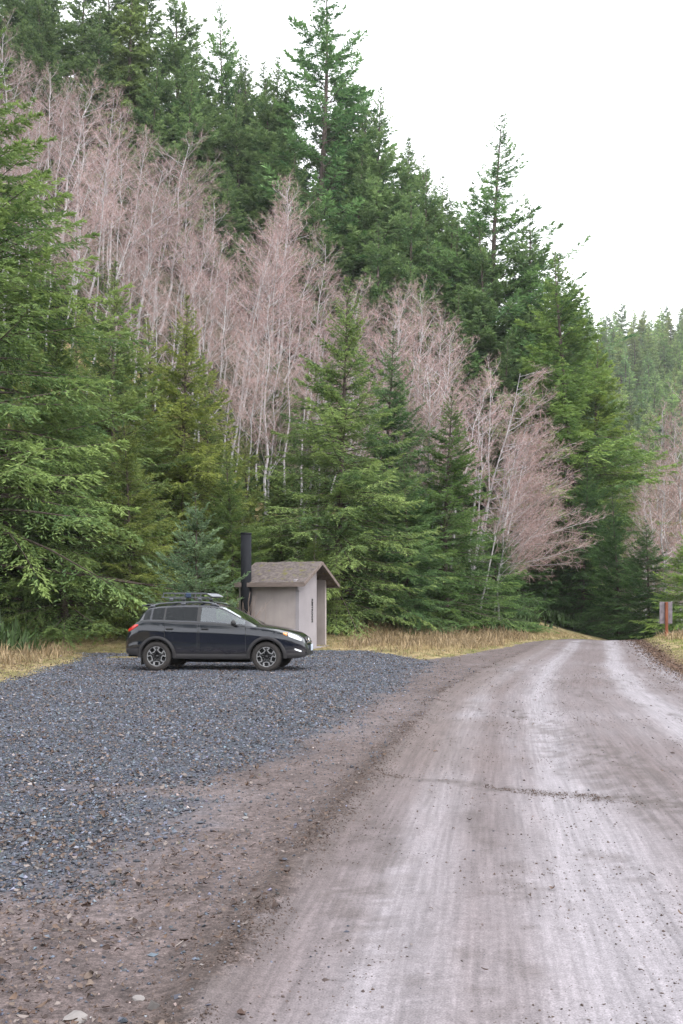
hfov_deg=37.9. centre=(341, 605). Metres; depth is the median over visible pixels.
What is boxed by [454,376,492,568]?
alder tree
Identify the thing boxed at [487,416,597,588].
alder tree
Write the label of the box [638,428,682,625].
alder tree
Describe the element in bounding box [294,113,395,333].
fir tree
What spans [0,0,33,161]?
fir tree
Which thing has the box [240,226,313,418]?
alder tree
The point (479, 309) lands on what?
fir tree
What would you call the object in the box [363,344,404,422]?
alder tree
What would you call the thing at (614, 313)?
fir tree
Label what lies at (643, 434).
fir tree
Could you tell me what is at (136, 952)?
gravel lot
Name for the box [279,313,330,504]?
alder tree
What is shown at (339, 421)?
fir tree
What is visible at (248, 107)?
fir tree
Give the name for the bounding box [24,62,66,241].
alder tree
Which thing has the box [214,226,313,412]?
alder tree
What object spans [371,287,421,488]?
alder tree
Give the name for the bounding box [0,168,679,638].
ground
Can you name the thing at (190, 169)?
alder tree
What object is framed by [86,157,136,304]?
alder tree
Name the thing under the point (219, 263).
alder tree
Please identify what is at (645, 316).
fir tree
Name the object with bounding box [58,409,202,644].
fir tree
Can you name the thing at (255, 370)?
alder tree
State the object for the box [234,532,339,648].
toilet hut
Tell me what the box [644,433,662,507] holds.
fir tree
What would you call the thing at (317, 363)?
alder tree
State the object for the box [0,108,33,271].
alder tree
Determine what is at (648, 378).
fir tree
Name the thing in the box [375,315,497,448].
alder tree
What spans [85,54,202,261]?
fir tree
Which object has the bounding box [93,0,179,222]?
fir tree
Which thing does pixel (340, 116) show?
fir tree
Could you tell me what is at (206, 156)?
fir tree
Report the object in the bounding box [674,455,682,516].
fir tree
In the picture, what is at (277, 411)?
alder tree
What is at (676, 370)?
fir tree
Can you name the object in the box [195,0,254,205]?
fir tree
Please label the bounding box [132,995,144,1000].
stone
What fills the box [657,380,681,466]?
fir tree
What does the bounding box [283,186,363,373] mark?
fir tree
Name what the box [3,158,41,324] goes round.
alder tree
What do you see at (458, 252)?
fir tree
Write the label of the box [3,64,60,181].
alder tree
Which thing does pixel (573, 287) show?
fir tree
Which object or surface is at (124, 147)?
alder tree
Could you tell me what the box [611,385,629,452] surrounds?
fir tree
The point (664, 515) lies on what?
alder tree
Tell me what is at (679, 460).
fir tree
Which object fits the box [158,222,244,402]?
alder tree
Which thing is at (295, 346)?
alder tree
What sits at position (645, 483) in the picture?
alder tree
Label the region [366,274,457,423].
alder tree
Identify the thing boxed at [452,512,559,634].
fir tree
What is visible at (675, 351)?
fir tree
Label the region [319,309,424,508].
alder tree
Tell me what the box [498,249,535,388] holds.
fir tree
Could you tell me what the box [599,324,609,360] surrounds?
fir tree
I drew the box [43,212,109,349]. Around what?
alder tree
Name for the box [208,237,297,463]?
alder tree
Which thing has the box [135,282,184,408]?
alder tree
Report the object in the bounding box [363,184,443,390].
fir tree
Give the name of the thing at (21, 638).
undergrowth
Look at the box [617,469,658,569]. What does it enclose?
alder tree
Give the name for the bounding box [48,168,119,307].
alder tree
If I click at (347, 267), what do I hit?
fir tree
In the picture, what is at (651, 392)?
fir tree
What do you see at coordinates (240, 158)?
fir tree
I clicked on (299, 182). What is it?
bare tree
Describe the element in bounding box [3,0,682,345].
sky
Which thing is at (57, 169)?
alder tree
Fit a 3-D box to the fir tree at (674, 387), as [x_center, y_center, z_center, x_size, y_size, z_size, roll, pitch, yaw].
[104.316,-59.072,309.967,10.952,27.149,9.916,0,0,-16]
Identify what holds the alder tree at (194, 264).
on the ground at (166, 328)
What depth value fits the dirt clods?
6.14 m
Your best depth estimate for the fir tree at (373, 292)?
85.95 m
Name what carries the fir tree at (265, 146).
on the ground at (166, 328)
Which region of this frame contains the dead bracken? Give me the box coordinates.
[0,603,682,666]
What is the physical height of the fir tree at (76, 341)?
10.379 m
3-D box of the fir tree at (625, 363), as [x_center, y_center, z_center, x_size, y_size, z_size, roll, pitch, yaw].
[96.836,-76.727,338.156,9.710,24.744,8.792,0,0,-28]
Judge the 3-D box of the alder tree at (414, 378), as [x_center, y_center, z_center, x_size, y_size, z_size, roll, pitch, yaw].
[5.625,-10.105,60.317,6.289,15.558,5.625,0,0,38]
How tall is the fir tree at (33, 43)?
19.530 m
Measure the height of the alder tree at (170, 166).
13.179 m
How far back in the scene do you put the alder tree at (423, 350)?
69.61 m
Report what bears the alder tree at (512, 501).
on the ground at (166, 328)
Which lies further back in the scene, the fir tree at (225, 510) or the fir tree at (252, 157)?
the fir tree at (252, 157)
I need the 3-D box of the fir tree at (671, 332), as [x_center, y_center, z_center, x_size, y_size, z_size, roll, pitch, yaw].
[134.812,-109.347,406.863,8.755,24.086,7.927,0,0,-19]
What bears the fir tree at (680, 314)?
on the ground at (166, 328)
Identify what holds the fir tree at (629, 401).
on the ground at (166, 328)
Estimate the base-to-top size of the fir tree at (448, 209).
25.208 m
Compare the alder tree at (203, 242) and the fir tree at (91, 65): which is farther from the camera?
the fir tree at (91, 65)
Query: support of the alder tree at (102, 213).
on the ground at (166, 328)
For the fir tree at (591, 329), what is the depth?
397.07 m
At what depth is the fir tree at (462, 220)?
88.57 m
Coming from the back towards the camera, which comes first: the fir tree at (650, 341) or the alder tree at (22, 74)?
the fir tree at (650, 341)
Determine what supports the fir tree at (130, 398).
on the ground at (166, 328)
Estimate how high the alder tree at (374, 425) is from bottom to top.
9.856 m
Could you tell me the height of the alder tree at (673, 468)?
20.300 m
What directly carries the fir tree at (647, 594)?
on the ground at (166, 328)
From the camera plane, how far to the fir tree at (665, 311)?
424.17 m
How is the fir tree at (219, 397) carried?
on the ground at (166, 328)
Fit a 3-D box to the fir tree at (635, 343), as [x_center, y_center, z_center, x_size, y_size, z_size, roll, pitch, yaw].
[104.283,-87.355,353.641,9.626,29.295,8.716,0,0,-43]
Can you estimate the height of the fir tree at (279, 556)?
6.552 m
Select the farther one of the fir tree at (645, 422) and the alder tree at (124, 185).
the fir tree at (645, 422)
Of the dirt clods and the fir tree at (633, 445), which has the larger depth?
the fir tree at (633, 445)
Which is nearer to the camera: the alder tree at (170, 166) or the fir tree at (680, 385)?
the alder tree at (170, 166)
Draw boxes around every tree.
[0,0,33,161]
[0,0,69,134]
[0,0,98,176]
[0,0,102,196]
[0,9,47,182]
[0,19,238,645]
[0,37,27,117]
[0,44,44,147]
[0,89,30,184]
[0,91,33,173]
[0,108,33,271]
[0,159,50,263]
[0,314,172,650]
[0,339,72,536]
[0,421,80,635]
[1,61,117,251]
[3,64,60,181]
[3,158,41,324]
[5,100,62,247]
[6,121,56,273]
[11,184,68,336]
[19,70,82,231]
[19,101,67,262]
[21,442,145,626]
[23,257,38,284]
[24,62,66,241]
[28,191,66,344]
[29,299,120,526]
[31,101,96,272]
[38,87,108,251]
[41,143,97,281]
[42,260,197,586]
[43,8,138,218]
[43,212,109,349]
[48,149,138,334]
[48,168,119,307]
[48,204,97,355]
[50,102,110,291]
[54,0,111,187]
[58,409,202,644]
[60,134,125,299]
[60,197,156,391]
[66,0,154,192]
[71,209,175,382]
[71,239,110,308]
[73,126,133,304]
[81,0,181,245]
[81,82,147,278]
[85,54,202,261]
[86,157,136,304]
[86,243,147,395]
[88,99,158,284]
[89,148,132,317]
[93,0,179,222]
[93,175,162,341]
[95,124,165,300]
[96,166,196,348]
[97,295,271,583]
[99,221,155,360]
[99,317,219,540]
[107,273,180,429]
[112,153,202,333]
[114,0,235,246]
[123,240,172,372]
[128,122,236,333]
[134,153,201,319]
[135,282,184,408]
[137,73,228,286]
[137,273,248,442]
[138,491,250,620]
[145,269,251,495]
[148,209,219,351]
[149,235,201,395]
[150,214,234,412]
[156,332,182,382]
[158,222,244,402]
[159,155,207,320]
[160,352,267,562]
[166,88,250,281]
[172,34,237,214]
[172,450,275,620]
[175,284,260,429]
[176,232,208,363]
[179,223,244,380]
[180,193,223,357]
[183,188,228,367]
[186,61,238,198]
[191,253,264,423]
[191,335,257,489]
[193,167,266,310]
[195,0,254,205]
[203,374,247,466]
[204,90,264,300]
[204,330,272,490]
[206,55,316,319]
[207,254,236,392]
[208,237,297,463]
[211,211,339,420]
[212,53,254,179]
[213,54,274,225]
[213,189,307,386]
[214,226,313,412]
[215,276,457,640]
[216,79,313,310]
[216,432,283,561]
[217,328,283,523]
[219,308,287,486]
[229,197,303,394]
[229,261,287,513]
[231,326,313,548]
[232,0,398,315]
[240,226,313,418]
[240,350,310,479]
[241,60,307,259]
[245,174,338,402]
[246,97,312,295]
[247,464,309,565]
[248,169,319,403]
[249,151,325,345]
[255,347,366,553]
[264,293,311,493]
[275,103,381,343]
[275,287,357,441]
[276,230,359,434]
[277,240,353,431]
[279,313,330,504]
[280,152,401,367]
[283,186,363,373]
[285,400,364,546]
[291,103,414,312]
[291,329,489,612]
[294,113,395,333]
[295,317,346,473]
[303,531,362,633]
[305,64,374,296]
[308,277,383,439]
[311,297,379,449]
[316,87,420,369]
[319,272,393,442]
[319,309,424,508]
[324,382,398,501]
[325,370,369,535]
[326,301,435,456]
[330,221,427,408]
[333,399,417,518]
[338,274,424,464]
[341,343,375,461]
[344,394,430,513]
[345,451,468,634]
[346,373,453,564]
[356,374,439,555]
[361,364,517,568]
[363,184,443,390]
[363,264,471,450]
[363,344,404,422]
[365,170,463,391]
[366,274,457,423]
[370,137,439,330]
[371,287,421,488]
[371,385,538,631]
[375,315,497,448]
[376,299,463,418]
[380,191,461,323]
[381,154,459,362]
[387,136,431,233]
[387,350,481,567]
[391,374,453,577]
[392,233,483,451]
[394,383,483,606]
[395,113,639,501]
[396,211,488,438]
[396,311,498,445]
[402,397,468,582]
[409,300,480,440]
[412,352,472,461]
[416,348,467,505]
[419,291,507,499]
[421,221,493,446]
[424,175,459,246]
[431,210,527,488]
[436,200,498,323]
[441,225,539,476]
[449,179,506,309]
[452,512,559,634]
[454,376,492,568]
[457,404,497,578]
[458,350,514,575]
[460,337,536,527]
[462,251,682,616]
[462,463,560,618]
[467,428,545,610]
[468,392,567,534]
[469,432,564,595]
[470,361,606,577]
[473,204,606,501]
[473,251,615,537]
[479,307,598,549]
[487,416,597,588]
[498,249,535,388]
[505,482,594,618]
[533,336,682,606]
[537,455,633,639]
[564,283,640,529]
[564,492,656,639]
[584,311,601,356]
[594,520,682,639]
[598,309,605,352]
[599,313,612,351]
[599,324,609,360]
[601,490,682,629]
[602,335,620,401]
[602,480,679,636]
[603,337,619,383]
[606,369,619,417]
[606,393,619,456]
[607,307,622,335]
[607,316,623,377]
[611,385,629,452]
[614,326,631,393]
[615,300,629,356]
[615,331,631,376]
[615,381,630,427]
[616,346,637,400]
[616,390,644,471]
[616,468,675,604]
[617,433,681,540]
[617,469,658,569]
[621,389,647,468]
[623,321,632,358]
[623,470,682,630]
[624,398,682,548]
[625,367,636,421]
[625,461,682,632]
[626,320,643,393]
[626,322,639,384]
[626,446,682,581]
[627,306,638,335]
[627,381,682,557]
[627,447,682,621]
[628,422,640,489]
[629,347,639,388]
[630,385,641,429]
[630,531,682,637]
[633,333,654,400]
[635,325,660,393]
[635,380,649,447]
[637,309,653,350]
[638,350,663,414]
[638,368,666,446]
[638,389,663,461]
[638,415,648,468]
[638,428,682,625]
[639,329,655,362]
[639,398,657,458]
[640,405,682,624]
[641,307,650,341]
[641,460,654,497]
[642,401,656,467]
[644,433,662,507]
[645,325,655,351]
[649,319,653,338]
[650,311,662,364]
[650,325,669,387]
[650,327,662,370]
[650,343,663,387]
[651,433,661,470]
[652,303,667,338]
[652,371,665,411]
[655,368,678,432]
[655,402,665,449]
[656,320,675,397]
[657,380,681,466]
[658,319,673,369]
[658,391,676,451]
[660,368,669,405]
[661,302,672,336]
[662,310,672,339]
[663,374,681,445]
[664,313,675,347]
[667,411,682,476]
[668,333,681,389]
[669,335,678,366]
[669,422,682,476]
[671,305,682,357]
[672,321,682,371]
[672,341,682,381]
[672,360,679,390]
[673,360,682,412]
[673,444,682,485]
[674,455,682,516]
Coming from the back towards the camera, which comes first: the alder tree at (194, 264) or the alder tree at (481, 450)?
the alder tree at (194, 264)
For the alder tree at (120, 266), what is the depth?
56.87 m
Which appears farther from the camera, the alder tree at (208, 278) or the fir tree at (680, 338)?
the fir tree at (680, 338)
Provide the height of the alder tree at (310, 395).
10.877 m
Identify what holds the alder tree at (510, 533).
on the ground at (166, 328)
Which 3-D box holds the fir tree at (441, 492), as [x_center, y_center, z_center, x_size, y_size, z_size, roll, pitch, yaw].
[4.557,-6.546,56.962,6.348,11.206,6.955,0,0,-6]
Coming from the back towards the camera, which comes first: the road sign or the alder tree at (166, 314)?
the alder tree at (166, 314)
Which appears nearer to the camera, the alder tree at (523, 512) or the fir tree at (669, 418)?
the alder tree at (523, 512)
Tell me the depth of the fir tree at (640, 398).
299.35 m
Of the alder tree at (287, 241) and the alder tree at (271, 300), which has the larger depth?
the alder tree at (287, 241)
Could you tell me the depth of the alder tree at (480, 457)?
57.80 m
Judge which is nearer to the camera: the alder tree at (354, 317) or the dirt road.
the dirt road
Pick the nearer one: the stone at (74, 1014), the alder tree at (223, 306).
the stone at (74, 1014)
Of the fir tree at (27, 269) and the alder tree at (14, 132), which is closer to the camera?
the fir tree at (27, 269)
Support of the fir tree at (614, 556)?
on the ground at (166, 328)
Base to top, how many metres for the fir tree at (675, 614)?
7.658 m
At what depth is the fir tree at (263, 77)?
107.04 m
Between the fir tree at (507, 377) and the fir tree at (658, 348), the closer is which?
the fir tree at (507, 377)
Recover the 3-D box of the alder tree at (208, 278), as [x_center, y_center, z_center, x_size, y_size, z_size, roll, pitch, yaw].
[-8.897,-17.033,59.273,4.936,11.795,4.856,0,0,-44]
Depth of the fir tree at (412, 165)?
104.74 m
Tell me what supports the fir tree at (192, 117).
on the ground at (166, 328)
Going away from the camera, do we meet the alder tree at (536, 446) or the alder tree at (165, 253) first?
the alder tree at (536, 446)
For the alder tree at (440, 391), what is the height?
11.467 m
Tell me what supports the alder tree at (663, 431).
on the ground at (166, 328)
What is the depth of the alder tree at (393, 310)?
58.84 m
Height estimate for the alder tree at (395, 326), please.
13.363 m
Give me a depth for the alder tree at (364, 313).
69.66 m
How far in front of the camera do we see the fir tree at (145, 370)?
43.98 m
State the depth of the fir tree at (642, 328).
394.19 m
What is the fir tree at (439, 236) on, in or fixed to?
on the ground at (166, 328)
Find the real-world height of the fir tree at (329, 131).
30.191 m
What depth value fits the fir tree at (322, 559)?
40.27 m
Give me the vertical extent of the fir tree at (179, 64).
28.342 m
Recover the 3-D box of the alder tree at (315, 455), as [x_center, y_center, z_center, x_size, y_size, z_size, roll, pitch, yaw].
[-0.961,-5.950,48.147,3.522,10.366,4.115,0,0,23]
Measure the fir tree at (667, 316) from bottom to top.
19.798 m
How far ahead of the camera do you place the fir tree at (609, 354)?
350.05 m
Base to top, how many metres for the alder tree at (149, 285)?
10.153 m
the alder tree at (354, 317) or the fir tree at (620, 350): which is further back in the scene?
the fir tree at (620, 350)
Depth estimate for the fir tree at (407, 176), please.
94.93 m
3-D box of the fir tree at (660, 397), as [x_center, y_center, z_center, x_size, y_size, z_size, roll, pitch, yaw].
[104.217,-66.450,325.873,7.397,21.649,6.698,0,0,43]
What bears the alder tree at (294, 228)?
on the ground at (166, 328)
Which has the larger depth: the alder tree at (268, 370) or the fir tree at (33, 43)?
the fir tree at (33, 43)
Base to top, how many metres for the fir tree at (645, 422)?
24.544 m
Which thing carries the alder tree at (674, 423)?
on the ground at (166, 328)
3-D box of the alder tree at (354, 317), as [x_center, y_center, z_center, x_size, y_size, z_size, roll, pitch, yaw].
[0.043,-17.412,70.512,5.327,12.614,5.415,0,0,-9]
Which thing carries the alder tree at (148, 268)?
on the ground at (166, 328)
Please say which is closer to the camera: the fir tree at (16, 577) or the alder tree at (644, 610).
the fir tree at (16, 577)
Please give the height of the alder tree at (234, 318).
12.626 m
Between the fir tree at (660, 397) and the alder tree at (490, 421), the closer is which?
the alder tree at (490, 421)
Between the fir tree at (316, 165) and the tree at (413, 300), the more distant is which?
the fir tree at (316, 165)
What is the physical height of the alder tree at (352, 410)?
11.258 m
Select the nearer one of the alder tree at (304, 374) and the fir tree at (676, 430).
the alder tree at (304, 374)
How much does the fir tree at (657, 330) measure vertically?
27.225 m
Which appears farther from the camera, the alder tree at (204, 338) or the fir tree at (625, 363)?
the fir tree at (625, 363)
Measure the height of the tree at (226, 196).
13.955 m
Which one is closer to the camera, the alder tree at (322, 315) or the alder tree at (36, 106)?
the alder tree at (322, 315)
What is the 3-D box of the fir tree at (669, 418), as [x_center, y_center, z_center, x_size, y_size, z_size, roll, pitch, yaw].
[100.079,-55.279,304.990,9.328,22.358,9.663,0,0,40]
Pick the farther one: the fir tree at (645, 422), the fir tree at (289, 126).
the fir tree at (645, 422)
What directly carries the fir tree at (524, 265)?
on the ground at (166, 328)
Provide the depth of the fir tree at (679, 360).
347.86 m
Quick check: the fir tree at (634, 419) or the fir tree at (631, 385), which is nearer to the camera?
the fir tree at (634, 419)
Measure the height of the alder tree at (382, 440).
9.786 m
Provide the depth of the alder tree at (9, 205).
58.06 m
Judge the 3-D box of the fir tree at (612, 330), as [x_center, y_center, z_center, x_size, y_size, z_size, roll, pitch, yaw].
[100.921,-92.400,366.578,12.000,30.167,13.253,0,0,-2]
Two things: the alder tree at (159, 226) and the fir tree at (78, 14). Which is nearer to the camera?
the alder tree at (159, 226)
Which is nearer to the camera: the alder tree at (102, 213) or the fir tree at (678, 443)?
the alder tree at (102, 213)
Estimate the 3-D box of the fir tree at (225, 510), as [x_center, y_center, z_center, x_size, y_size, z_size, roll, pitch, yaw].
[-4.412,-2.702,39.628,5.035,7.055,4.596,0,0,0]
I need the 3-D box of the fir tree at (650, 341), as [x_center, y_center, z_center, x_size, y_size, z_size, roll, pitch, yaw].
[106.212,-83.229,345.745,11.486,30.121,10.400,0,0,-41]
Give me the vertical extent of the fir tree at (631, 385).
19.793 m
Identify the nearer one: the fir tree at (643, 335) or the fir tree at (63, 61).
the fir tree at (63, 61)
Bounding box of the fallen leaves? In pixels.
[0,637,682,1023]
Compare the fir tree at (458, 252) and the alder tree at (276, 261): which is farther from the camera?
the fir tree at (458, 252)
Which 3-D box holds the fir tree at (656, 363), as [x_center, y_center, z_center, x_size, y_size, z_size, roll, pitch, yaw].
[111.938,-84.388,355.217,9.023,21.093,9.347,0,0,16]
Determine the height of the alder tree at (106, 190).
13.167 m
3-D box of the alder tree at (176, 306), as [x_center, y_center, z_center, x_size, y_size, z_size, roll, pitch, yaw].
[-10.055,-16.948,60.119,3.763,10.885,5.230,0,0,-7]
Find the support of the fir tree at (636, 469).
on the ground at (166, 328)
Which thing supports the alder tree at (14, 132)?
on the ground at (166, 328)
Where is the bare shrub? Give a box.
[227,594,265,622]
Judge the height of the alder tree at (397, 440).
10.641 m
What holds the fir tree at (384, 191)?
on the ground at (166, 328)
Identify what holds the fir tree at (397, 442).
on the ground at (166, 328)
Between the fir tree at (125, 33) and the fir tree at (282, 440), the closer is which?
the fir tree at (282, 440)
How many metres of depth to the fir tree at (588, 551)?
65.59 m
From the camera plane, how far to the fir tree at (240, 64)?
108.33 m
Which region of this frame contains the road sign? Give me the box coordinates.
[659,602,671,635]
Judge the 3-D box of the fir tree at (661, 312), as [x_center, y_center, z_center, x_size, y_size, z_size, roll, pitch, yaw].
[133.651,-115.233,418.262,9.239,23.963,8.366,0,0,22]
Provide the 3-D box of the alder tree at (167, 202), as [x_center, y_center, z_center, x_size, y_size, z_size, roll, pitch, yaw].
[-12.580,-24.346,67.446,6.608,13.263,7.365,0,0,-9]
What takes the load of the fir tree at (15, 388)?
on the ground at (166, 328)
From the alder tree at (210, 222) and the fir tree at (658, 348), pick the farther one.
the fir tree at (658, 348)
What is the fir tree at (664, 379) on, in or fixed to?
on the ground at (166, 328)
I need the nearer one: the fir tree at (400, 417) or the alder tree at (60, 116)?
the fir tree at (400, 417)
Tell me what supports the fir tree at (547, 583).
on the ground at (166, 328)
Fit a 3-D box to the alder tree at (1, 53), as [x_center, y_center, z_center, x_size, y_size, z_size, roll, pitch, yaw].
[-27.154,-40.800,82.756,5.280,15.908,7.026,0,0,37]
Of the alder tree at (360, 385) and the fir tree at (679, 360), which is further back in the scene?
the fir tree at (679, 360)
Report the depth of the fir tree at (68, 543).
36.00 m
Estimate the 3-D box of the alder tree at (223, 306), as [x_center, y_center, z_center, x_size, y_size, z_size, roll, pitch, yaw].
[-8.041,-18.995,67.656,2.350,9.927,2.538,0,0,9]
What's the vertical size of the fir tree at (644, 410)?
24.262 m
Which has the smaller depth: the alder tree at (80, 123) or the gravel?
the gravel
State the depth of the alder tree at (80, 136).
82.37 m
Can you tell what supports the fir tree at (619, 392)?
on the ground at (166, 328)
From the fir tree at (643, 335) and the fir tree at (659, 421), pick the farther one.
the fir tree at (643, 335)
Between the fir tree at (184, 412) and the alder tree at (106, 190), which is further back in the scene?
the alder tree at (106, 190)
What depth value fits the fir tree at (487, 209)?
83.99 m
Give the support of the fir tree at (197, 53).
on the ground at (166, 328)
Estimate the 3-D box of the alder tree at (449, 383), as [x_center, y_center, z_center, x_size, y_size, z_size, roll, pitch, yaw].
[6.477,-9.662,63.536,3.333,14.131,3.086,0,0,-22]
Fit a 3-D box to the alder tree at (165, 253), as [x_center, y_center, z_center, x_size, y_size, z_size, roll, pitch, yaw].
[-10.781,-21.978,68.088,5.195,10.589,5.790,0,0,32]
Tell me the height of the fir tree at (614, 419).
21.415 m
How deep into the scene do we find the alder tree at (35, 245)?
57.59 m
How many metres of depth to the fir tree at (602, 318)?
418.77 m
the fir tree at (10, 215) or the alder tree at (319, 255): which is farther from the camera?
the alder tree at (319, 255)
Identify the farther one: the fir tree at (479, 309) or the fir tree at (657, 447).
the fir tree at (657, 447)
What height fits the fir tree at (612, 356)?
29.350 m
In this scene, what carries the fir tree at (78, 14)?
on the ground at (166, 328)
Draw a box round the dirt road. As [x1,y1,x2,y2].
[196,639,682,1023]
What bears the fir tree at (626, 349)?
on the ground at (166, 328)
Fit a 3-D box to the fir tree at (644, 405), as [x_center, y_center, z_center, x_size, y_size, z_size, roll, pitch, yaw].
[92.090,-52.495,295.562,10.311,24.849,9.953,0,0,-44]
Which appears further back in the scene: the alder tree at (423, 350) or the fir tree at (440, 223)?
the fir tree at (440, 223)
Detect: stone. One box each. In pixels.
[63,1010,87,1023]
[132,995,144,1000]
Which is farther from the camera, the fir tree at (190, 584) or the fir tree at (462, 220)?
the fir tree at (462, 220)
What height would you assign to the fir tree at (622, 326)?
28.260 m
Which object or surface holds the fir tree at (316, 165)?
on the ground at (166, 328)
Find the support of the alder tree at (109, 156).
on the ground at (166, 328)
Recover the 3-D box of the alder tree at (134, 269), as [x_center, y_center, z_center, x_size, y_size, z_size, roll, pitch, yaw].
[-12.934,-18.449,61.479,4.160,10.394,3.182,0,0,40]
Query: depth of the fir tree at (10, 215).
33.15 m
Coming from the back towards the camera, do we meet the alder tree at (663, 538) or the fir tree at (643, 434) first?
the fir tree at (643, 434)
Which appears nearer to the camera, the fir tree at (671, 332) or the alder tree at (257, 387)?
the alder tree at (257, 387)
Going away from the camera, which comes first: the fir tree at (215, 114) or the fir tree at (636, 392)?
the fir tree at (215, 114)
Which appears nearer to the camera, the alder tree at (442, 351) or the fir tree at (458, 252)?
the alder tree at (442, 351)
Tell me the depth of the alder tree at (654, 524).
62.26 m
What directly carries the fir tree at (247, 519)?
on the ground at (166, 328)
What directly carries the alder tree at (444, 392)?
on the ground at (166, 328)
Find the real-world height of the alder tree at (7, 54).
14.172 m
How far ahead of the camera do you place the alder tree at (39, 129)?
72.74 m
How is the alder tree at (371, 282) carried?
on the ground at (166, 328)
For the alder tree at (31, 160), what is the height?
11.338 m
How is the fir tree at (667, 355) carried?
on the ground at (166, 328)
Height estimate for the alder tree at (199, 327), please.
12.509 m
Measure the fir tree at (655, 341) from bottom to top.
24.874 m
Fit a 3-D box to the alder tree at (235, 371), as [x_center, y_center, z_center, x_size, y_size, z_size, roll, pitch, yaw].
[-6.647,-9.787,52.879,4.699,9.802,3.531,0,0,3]
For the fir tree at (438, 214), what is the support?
on the ground at (166, 328)
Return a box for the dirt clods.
[91,656,681,1023]
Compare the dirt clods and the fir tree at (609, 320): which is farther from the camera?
the fir tree at (609, 320)
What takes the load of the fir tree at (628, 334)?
on the ground at (166, 328)
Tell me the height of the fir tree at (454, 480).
12.044 m
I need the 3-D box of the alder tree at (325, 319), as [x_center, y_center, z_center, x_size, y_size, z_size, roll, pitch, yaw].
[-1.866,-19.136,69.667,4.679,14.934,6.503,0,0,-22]
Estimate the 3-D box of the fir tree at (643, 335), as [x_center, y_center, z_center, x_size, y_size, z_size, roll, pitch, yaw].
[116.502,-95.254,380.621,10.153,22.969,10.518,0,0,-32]
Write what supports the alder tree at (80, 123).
on the ground at (166, 328)
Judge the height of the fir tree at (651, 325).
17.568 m
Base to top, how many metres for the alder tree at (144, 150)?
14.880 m
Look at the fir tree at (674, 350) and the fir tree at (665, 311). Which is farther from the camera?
the fir tree at (665, 311)
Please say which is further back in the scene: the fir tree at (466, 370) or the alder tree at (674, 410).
the alder tree at (674, 410)
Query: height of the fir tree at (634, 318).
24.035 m
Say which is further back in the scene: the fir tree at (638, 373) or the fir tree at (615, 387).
the fir tree at (638, 373)
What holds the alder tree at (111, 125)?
on the ground at (166, 328)
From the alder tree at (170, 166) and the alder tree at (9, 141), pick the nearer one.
the alder tree at (9, 141)
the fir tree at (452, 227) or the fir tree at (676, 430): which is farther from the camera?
the fir tree at (676, 430)
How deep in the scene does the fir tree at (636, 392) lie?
320.94 m
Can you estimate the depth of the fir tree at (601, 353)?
82.65 m
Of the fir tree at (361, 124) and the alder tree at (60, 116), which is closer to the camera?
the alder tree at (60, 116)
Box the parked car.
[125,593,312,670]
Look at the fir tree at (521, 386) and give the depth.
78.82 m
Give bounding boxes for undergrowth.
[0,280,596,651]
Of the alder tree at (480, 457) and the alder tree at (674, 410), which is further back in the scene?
the alder tree at (674, 410)
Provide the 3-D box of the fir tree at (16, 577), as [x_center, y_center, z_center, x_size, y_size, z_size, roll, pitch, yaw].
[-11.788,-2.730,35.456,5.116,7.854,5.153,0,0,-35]
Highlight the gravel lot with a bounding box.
[0,638,661,1023]
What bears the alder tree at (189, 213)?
on the ground at (166, 328)
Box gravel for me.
[0,650,475,1023]
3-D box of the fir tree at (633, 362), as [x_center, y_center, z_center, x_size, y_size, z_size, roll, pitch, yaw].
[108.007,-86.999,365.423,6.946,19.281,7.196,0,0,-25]
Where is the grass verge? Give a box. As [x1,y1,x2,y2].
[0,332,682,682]
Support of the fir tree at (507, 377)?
on the ground at (166, 328)
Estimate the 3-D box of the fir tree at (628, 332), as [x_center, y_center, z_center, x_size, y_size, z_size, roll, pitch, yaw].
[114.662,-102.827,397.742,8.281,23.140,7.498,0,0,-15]
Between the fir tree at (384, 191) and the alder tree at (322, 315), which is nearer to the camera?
the alder tree at (322, 315)
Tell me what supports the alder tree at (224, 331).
on the ground at (166, 328)
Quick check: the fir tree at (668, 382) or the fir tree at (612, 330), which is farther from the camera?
the fir tree at (612, 330)
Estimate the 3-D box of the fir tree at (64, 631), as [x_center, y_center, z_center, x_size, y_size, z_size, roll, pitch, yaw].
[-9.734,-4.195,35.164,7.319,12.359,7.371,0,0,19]
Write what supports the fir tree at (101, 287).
on the ground at (166, 328)
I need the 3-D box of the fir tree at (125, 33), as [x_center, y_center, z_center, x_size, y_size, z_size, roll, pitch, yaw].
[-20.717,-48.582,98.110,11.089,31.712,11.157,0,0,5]
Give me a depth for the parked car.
23.48 m
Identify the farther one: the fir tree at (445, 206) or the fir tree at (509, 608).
the fir tree at (445, 206)
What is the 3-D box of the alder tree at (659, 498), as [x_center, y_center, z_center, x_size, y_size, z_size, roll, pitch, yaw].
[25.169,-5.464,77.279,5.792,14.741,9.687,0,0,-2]
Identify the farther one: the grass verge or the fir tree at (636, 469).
the fir tree at (636, 469)

